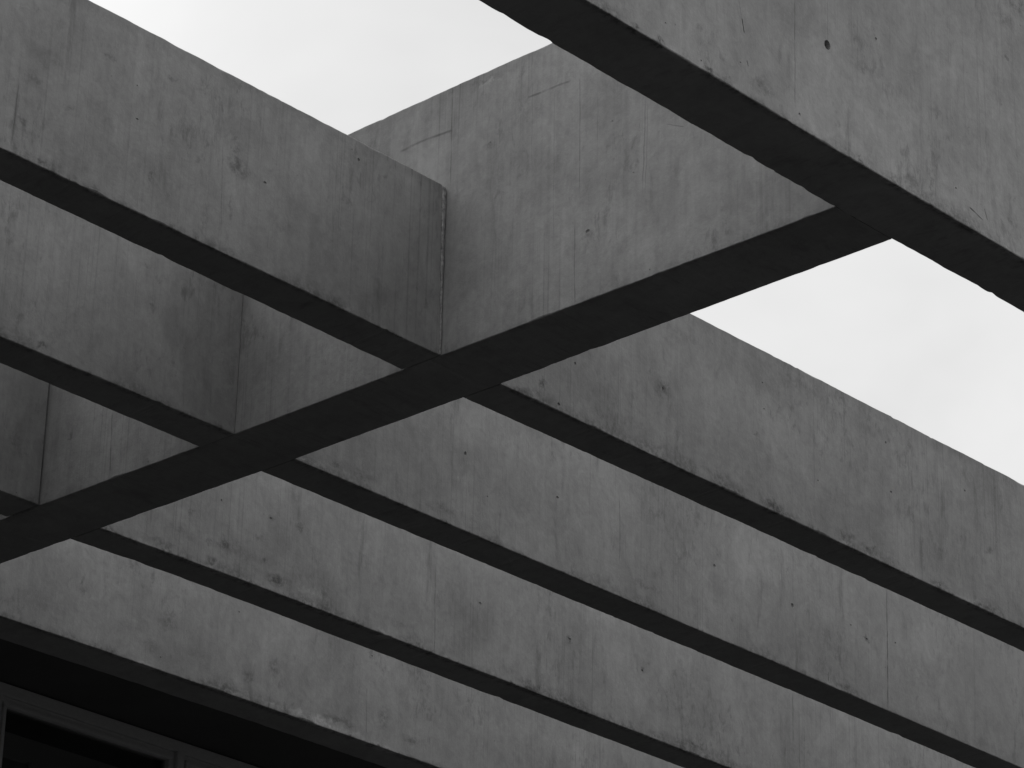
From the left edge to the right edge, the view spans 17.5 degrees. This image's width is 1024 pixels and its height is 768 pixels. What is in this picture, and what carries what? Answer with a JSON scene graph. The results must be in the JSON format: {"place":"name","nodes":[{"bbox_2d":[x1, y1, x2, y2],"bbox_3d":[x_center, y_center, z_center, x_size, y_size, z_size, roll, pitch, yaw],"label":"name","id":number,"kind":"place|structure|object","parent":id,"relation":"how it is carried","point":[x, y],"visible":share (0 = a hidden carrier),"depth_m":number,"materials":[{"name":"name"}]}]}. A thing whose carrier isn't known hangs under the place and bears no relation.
{"place":"outdoors","nodes":[
{"label":"outdoors","id":0,"kind":"place"},
{"bbox_2d":[89,0,1023,484],"label":"sky","id":1,"kind":"structure","parent":0,"point":[885,325],"materials":[{"name":"white"}]},
{"label":"ground","id":2,"kind":"structure","parent":0,"visible":0},
{"bbox_2d":[0,639,385,767],"bbox_3d":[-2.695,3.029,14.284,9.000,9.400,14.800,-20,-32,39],"label":"building","id":3,"kind":"structure","parent":2,"relation":"on","point":[56,712],"depth_m":15.20,"materials":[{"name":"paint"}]},
{"bbox_2d":[0,363,48,516],"bbox_3d":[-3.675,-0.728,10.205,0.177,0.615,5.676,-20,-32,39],"label":"concrete girder","id":4,"kind":"object","parent":3,"relation":"attached to","point":[23,402],"visible":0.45,"depth_m":11.93,"materials":[{"name":"grey concrete"}]},
{"bbox_2d":[0,696,174,767],"bbox_3d":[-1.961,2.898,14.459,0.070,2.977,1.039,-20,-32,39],"label":"window","id":5,"kind":"structure","parent":3,"relation":"in","point":[141,754],"depth_m":15.08,"materials":[{"name":"paint"}]},
{"bbox_2d":[0,180,242,446],"bbox_3d":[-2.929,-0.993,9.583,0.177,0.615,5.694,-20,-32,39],"label":"concrete girder","id":6,"kind":"object","parent":3,"relation":"attached to","point":[91,312],"visible":0.77,"depth_m":11.03,"materials":[{"name":"grey concrete"}]},
{"bbox_2d":[0,43,891,563],"bbox_3d":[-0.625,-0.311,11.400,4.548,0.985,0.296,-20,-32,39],"label":"cross girder","id":7,"kind":"object","parent":6,"relation":"attached to","point":[588,205],"visible":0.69,"depth_m":10.69,"materials":[{"name":"concrete"}]},
{"bbox_2d":[0,0,445,368],"bbox_3d":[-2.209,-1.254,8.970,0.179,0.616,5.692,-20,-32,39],"label":"concrete girder","id":8,"kind":"object","parent":7,"relation":"attached to","point":[118,125],"visible":1,"depth_m":10.14,"materials":[{"name":"grey concrete"}]},
{"bbox_2d":[71,471,974,767],"bbox_3d":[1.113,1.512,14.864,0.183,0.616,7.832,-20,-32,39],"label":"concrete girder","id":9,"kind":"object","parent":7,"relation":"attached to","point":[261,539],"visible":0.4,"depth_m":13.53,"materials":[{"name":"grey concrete"}]},
{"bbox_2d":[262,397,1023,767],"bbox_3d":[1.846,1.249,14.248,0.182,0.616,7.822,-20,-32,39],"label":"concrete girder","id":10,"kind":"object","parent":7,"relation":"attached to","point":[480,483],"visible":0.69,"depth_m":12.95,"materials":[{"name":"grey concrete"}]},
{"bbox_2d":[464,314,1023,651],"bbox_3d":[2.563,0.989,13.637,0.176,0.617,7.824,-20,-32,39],"label":"concrete girder","id":11,"kind":"object","parent":7,"relation":"attached to","point":[700,411],"visible":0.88,"depth_m":12.01,"materials":[{"name":"grey concrete"}]},
{"bbox_2d":[479,0,1023,311],"bbox_3d":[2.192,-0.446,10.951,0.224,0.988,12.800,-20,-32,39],"label":"concrete girder","id":12,"kind":"object","parent":7,"relation":"attached to","point":[901,121],"visible":1,"depth_m":9.57,"materials":[{"name":"grey concrete"}]},
{"bbox_2d":[184,756,220,767],"bbox_3d":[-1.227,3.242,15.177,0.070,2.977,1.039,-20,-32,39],"label":"window","id":13,"kind":"structure","parent":3,"relation":"in","point":[189,762],"depth_m":15.47,"materials":[{"name":"paint"}]},
{"bbox_2d":[0,539,683,767],"bbox_3d":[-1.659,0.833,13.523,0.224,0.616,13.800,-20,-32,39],"label":"concrete girder","id":14,"kind":"object","parent":3,"relation":"attached to","point":[92,607],"visible":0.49,"depth_m":13.96,"materials":[{"name":"grey concrete"}]}
]}

